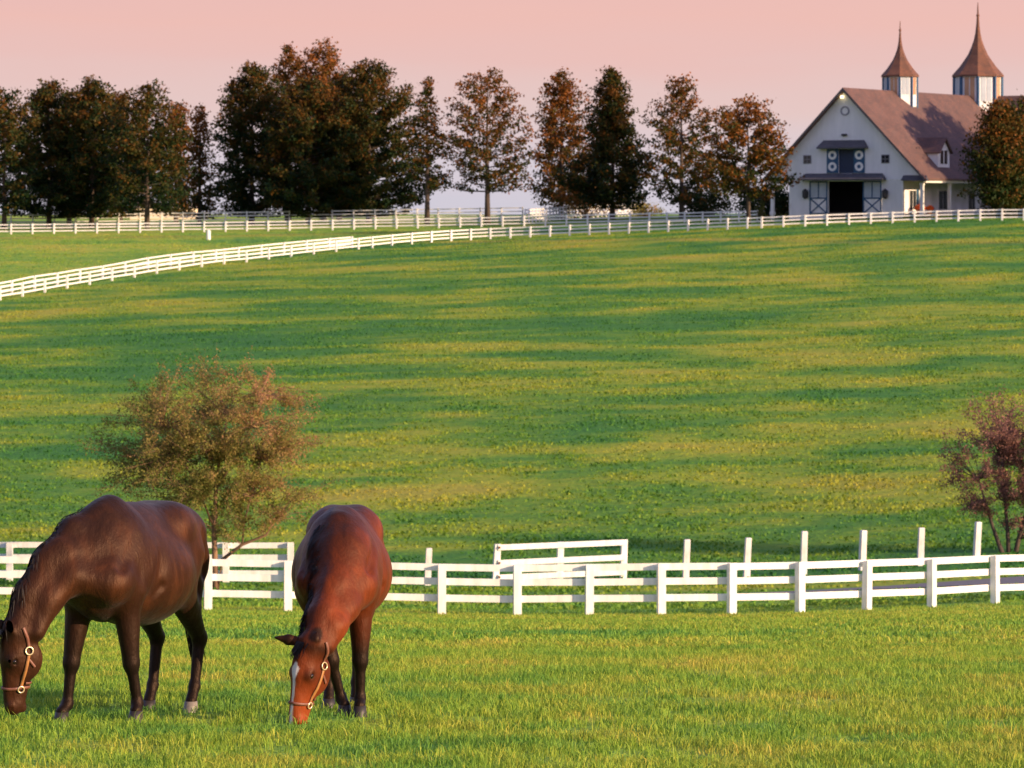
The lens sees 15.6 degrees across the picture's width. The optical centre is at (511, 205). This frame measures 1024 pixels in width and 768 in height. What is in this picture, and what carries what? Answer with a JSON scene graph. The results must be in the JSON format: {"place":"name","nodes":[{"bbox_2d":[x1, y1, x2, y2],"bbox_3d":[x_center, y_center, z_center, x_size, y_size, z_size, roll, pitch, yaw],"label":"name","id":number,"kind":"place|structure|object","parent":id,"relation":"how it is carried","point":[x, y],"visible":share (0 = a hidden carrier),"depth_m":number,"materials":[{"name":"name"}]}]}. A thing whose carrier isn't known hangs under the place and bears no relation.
{"place":"outdoors","nodes":[
{"label":"outdoors","id":0,"kind":"place"},
{"bbox_2d":[0,214,1023,767],"bbox_3d":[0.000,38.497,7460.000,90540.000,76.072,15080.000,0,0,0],"label":"ground","id":1,"kind":"structure","parent":0,"point":[664,440],"depth_m":237.99,"materials":[{"name":"green plant"}]},
{"bbox_2d":[0,86,46,229],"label":"oak tree","id":2,"kind":"object","parent":1,"relation":"on","point":[11,133],"visible":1,"depth_m":538.99,"materials":[{"name":"green plant"}]},
{"bbox_2d":[6,76,101,226],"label":"oak tree","id":3,"kind":"object","parent":1,"relation":"on","point":[46,100],"visible":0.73,"depth_m":545.53,"materials":[{"name":"green plant"}]},
{"bbox_2d":[43,87,104,223],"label":"oak tree","id":4,"kind":"object","parent":1,"relation":"on","point":[66,91],"visible":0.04,"depth_m":584.10,"materials":[{"name":"green plant"}]},
{"bbox_2d":[47,74,158,226],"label":"oak tree","id":5,"kind":"object","parent":1,"relation":"on","point":[89,108],"visible":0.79,"depth_m":542.96,"materials":[{"name":"green plant"}]},
{"bbox_2d":[0,495,209,722],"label":"horse","id":6,"kind":"object","parent":1,"relation":"on","point":[128,569],"visible":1,"depth_m":26.68},
{"bbox_2d":[95,88,161,222],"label":"oak tree","id":7,"kind":"object","parent":1,"relation":"on","point":[122,95],"visible":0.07,"depth_m":589.62,"materials":[{"name":"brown plant"}]},
{"bbox_2d":[0,542,293,581],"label":"board fence","id":8,"kind":"object","parent":1,"relation":"on","point":[10,546],"visible":0.31,"depth_m":133.60,"materials":[{"name":"white paint"}]},
{"bbox_2d":[98,78,199,228],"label":"oak tree","id":9,"kind":"object","parent":1,"relation":"on","point":[129,141],"visible":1,"depth_m":531.11,"materials":[{"name":"green plant"}]},
{"bbox_2d":[130,203,197,219],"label":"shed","id":10,"kind":"structure","parent":1,"relation":"on","point":[151,215],"depth_m":640.00,"materials":[{"name":"white"}]},
{"bbox_2d":[0,236,352,292],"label":"board fence","id":11,"kind":"object","parent":1,"relation":"on","point":[147,258],"visible":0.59,"depth_m":411.72,"materials":[{"name":"white paint"}]},
{"bbox_2d":[155,99,205,221],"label":"oak tree","id":12,"kind":"object","parent":1,"relation":"on","point":[181,108],"visible":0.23,"depth_m":594.32,"materials":[{"name":"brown plant"}]},
{"bbox_2d":[175,102,228,224],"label":"oak tree","id":13,"kind":"object","parent":1,"relation":"on","point":[200,124],"visible":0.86,"depth_m":564.49,"materials":[{"name":"green plant"}]},
{"bbox_2d":[206,230,210,239],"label":"marker post","id":14,"kind":"object","parent":1,"relation":"on","point":[208,234],"visible":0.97,"depth_m":485.77,"materials":[{"name":"white paint"}]},
{"bbox_2d":[75,344,367,589],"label":"ornamental tree","id":15,"kind":"object","parent":1,"relation":"on","point":[171,454],"visible":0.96,"depth_m":125.54,"materials":[{"name":"green plant"}]},
{"bbox_2d":[207,59,291,224],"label":"oak tree","id":16,"kind":"object","parent":1,"relation":"on","point":[243,139],"visible":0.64,"depth_m":553.79,"materials":[{"name":"green plant"}]},
{"bbox_2d":[0,207,522,225],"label":"board fence","id":17,"kind":"object","parent":1,"relation":"on","point":[310,218],"visible":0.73,"depth_m":546.30,"materials":[{"name":"white paint"}]},
{"bbox_2d":[255,41,320,220],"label":"oak tree","id":18,"kind":"object","parent":1,"relation":"on","point":[290,59],"visible":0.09,"depth_m":598.88,"materials":[{"name":"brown plant"}]},
{"bbox_2d":[245,75,382,223],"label":"oak tree","id":19,"kind":"object","parent":1,"relation":"on","point":[302,157],"visible":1,"depth_m":545.54,"materials":[{"name":"green plant"}]},
{"bbox_2d":[279,36,348,219],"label":"oak tree","id":20,"kind":"object","parent":1,"relation":"on","point":[327,67],"visible":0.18,"depth_m":590.91,"materials":[{"name":"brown plant"}]},
{"bbox_2d":[274,504,391,723],"bbox_3d":[-1.294,3.043,27.666,0.787,1.645,2.176,0,0,1],"label":"horse","id":21,"kind":"object","parent":1,"relation":"on","point":[341,573],"visible":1,"depth_m":27.14},
{"bbox_2d":[310,76,368,219],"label":"oak tree","id":22,"kind":"object","parent":1,"relation":"on","point":[336,152],"visible":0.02,"depth_m":589.29,"materials":[{"name":"green plant"}]},
{"bbox_2d":[298,57,451,221],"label":"oak tree","id":23,"kind":"object","parent":1,"relation":"on","point":[372,135],"visible":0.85,"depth_m":548.82,"materials":[{"name":"green plant"}]},
{"bbox_2d":[0,210,758,233],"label":"board fence","id":24,"kind":"object","parent":1,"relation":"on","point":[396,222],"visible":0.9,"depth_m":506.07,"materials":[{"name":"white paint"}]},
{"bbox_2d":[424,548,431,584],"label":"fence post","id":25,"kind":"object","parent":1,"relation":"on","point":[428,558],"visible":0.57,"depth_m":130.91,"materials":[{"name":"white paint"}]},
{"bbox_2d":[403,76,455,223],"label":"oak tree","id":26,"kind":"object","parent":1,"relation":"on","point":[430,144],"visible":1,"depth_m":529.63,"materials":[{"name":"green plant"}]},
{"bbox_2d":[421,66,537,222],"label":"oak tree","id":27,"kind":"object","parent":1,"relation":"on","point":[487,176],"visible":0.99,"depth_m":529.30,"materials":[{"name":"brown plant"}]},
{"bbox_2d":[0,596,1023,650],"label":"grass","id":28,"kind":"structure","parent":1,"relation":"on","point":[572,627],"depth_m":58.61,"materials":[{"name":"green plant"}]},
{"bbox_2d":[0,554,1023,614],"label":"board fence","id":29,"kind":"object","parent":1,"relation":"on","point":[799,579],"visible":0.66,"depth_m":101.11,"materials":[{"name":"white paint"}]},
{"bbox_2d":[0,208,1023,299],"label":"board fence","id":30,"kind":"object","parent":1,"relation":"on","point":[313,250],"visible":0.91,"depth_m":444.69,"materials":[{"name":"white paint"}]},
{"bbox_2d":[492,539,627,578],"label":"fence gate","id":31,"kind":"structure","parent":1,"relation":"on","point":[560,558],"depth_m":133.58,"materials":[{"name":"white paint"}]},
{"bbox_2d":[524,66,597,218],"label":"oak tree","id":32,"kind":"object","parent":1,"relation":"on","point":[554,134],"visible":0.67,"depth_m":563.80,"materials":[{"name":"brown plant"}]},
{"bbox_2d":[524,204,631,222],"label":"board fence","id":33,"kind":"object","parent":1,"relation":"on","point":[550,211],"visible":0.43,"depth_m":542.20,"materials":[{"name":"white paint"}]},
{"bbox_2d":[542,173,623,218],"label":"bush","id":34,"kind":"object","parent":1,"relation":"on","point":[568,201],"visible":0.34,"depth_m":554.09,"materials":[{"name":"green plant"}]},
{"bbox_2d":[552,65,659,219],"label":"oak tree","id":35,"kind":"object","parent":1,"relation":"on","point":[613,124],"visible":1,"depth_m":538.26,"materials":[{"name":"green plant"}]},
{"bbox_2d":[627,201,666,216],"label":"bush","id":36,"kind":"object","parent":1,"relation":"on","point":[642,210],"visible":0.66,"depth_m":559.75,"materials":[{"name":"green plant"}]},
{"bbox_2d":[623,72,724,218],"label":"oak tree","id":37,"kind":"object","parent":1,"relation":"on","point":[671,134],"visible":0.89,"depth_m":528.90,"materials":[{"name":"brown plant"}]},
{"bbox_2d":[682,539,690,577],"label":"fence post","id":38,"kind":"object","parent":1,"relation":"on","point":[686,555],"visible":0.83,"depth_m":133.40,"materials":[{"name":"white paint"}]},
{"bbox_2d":[666,185,737,217],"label":"bush","id":39,"kind":"object","parent":1,"relation":"on","point":[713,203],"visible":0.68,"depth_m":542.49,"materials":[{"name":"green plant"}]},
{"bbox_2d":[686,93,804,223],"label":"oak tree","id":40,"kind":"object","parent":1,"relation":"on","point":[734,176],"visible":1,"depth_m":466.62,"materials":[{"name":"brown plant"}]},
{"bbox_2d":[743,538,751,576],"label":"fence post","id":41,"kind":"object","parent":1,"relation":"on","point":[747,551],"visible":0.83,"depth_m":134.40,"materials":[{"name":"white paint"}]},
{"bbox_2d":[730,183,788,217],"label":"bush","id":42,"kind":"object","parent":1,"relation":"on","point":[781,203],"visible":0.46,"depth_m":505.95,"materials":[{"name":"green plant"}]},
{"bbox_2d":[754,198,766,222],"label":"bush","id":43,"kind":"object","parent":1,"relation":"on","point":[762,213],"visible":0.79,"depth_m":469.84,"materials":[{"name":"green plant"}]},
{"bbox_2d":[800,531,807,573],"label":"fence post","id":44,"kind":"object","parent":1,"relation":"on","point":[804,546],"visible":0.7,"depth_m":135.41,"materials":[{"name":"white paint"}]},
{"bbox_2d":[858,530,866,570],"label":"fence post","id":45,"kind":"object","parent":1,"relation":"on","point":[863,545],"visible":0.7,"depth_m":136.43,"materials":[{"name":"white paint"}]},
{"bbox_2d":[737,576,1023,593],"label":"lane","id":46,"kind":"structure","parent":1,"relation":"on","point":[1017,579],"depth_m":124.06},
{"bbox_2d":[763,3,1023,218],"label":"barn","id":47,"kind":"structure","parent":1,"relation":"on","point":[894,143],"depth_m":482.64,"materials":[{"name":"white"}]},
{"bbox_2d":[803,155,810,163],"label":"window","id":48,"kind":"structure","parent":47,"relation":"in","point":[806,158],"depth_m":482.70,"materials":[{"name":"grey glass"}]},
{"bbox_2d":[809,181,827,213],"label":"barn door","id":49,"kind":"structure","parent":47,"relation":"in","point":[818,190],"depth_m":481.76,"materials":[{"name":"white paint"}]},
{"bbox_2d":[827,149,837,172],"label":"loft door","id":50,"kind":"structure","parent":47,"relation":"in","point":[832,154],"depth_m":480.82,"materials":[{"name":"blue paint"}]},
{"bbox_2d":[854,149,864,172],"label":"loft door","id":51,"kind":"structure","parent":47,"relation":"in","point":[859,154],"depth_m":478.95,"materials":[{"name":"blue paint"}]},
{"bbox_2d":[863,181,881,212],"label":"barn door","id":52,"kind":"structure","parent":47,"relation":"in","point":[872,190],"depth_m":477.90,"materials":[{"name":"white paint"}]},
{"bbox_2d":[881,155,888,162],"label":"window","id":53,"kind":"structure","parent":47,"relation":"in","point":[884,158],"depth_m":477.14,"materials":[{"name":"black glass"}]},
{"bbox_2d":[909,189,915,210],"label":"window","id":54,"kind":"structure","parent":47,"relation":"in","point":[912,192],"depth_m":478.36,"materials":[{"name":"white paint"}]},
{"bbox_2d":[938,190,946,209],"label":"window","id":55,"kind":"structure","parent":47,"relation":"in","point":[942,194],"depth_m":486.61,"materials":[{"name":"black glass"}]},
{"bbox_2d":[968,190,974,209],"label":"window","id":56,"kind":"structure","parent":47,"relation":"in","point":[971,202],"depth_m":495.00,"materials":[{"name":"black glass"}]},
{"bbox_2d":[914,204,925,213],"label":"flower tub","id":57,"kind":"object","parent":1,"relation":"on","point":[917,207],"visible":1,"depth_m":476.90,"materials":[{"name":"ceramic"}]},
{"bbox_2d":[917,527,924,565],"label":"fence post","id":58,"kind":"object","parent":1,"relation":"on","point":[921,542],"visible":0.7,"depth_m":137.41,"materials":[{"name":"white paint"}]},
{"bbox_2d":[925,205,934,212],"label":"flower tub","id":59,"kind":"object","parent":1,"relation":"on","point":[930,208],"visible":0.99,"depth_m":479.07,"materials":[{"name":"ceramic"}]},
{"bbox_2d":[925,385,1023,552],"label":"ornamental tree","id":60,"kind":"object","parent":1,"relation":"on","point":[1007,449],"visible":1,"depth_m":141.86,"materials":[{"name":"red plant"}]},
{"bbox_2d":[973,522,981,555],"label":"fence post","id":61,"kind":"object","parent":1,"relation":"on","point":[977,539],"visible":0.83,"depth_m":138.42,"materials":[{"name":"white paint"}]},
{"bbox_2d":[953,97,1023,216],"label":"oak tree","id":62,"kind":"object","parent":1,"relation":"on","point":[998,171],"visible":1,"depth_m":453.57,"materials":[{"name":"green plant"}]},
{"bbox_2d":[974,184,1023,216],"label":"bush","id":63,"kind":"object","parent":1,"relation":"on","point":[1020,206],"visible":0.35,"depth_m":460.12,"materials":[{"name":"green plant"}]},
{"bbox_2d":[983,94,1023,203],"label":"oak tree","id":64,"kind":"object","parent":1,"relation":"on","point":[1022,102],"visible":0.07,"depth_m":461.61,"materials":[{"name":"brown plant"}]},
{"bbox_2d":[0,638,1023,767],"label":"grass","id":65,"kind":"structure","parent":0,"point":[683,661],"depth_m":27.87,"materials":[{"name":"green plant"}]},
{"bbox_2d":[0,0,1023,213],"label":"sky","id":66,"kind":"structure","parent":0,"point":[800,54],"materials":[{"name":"pink"}]}
]}

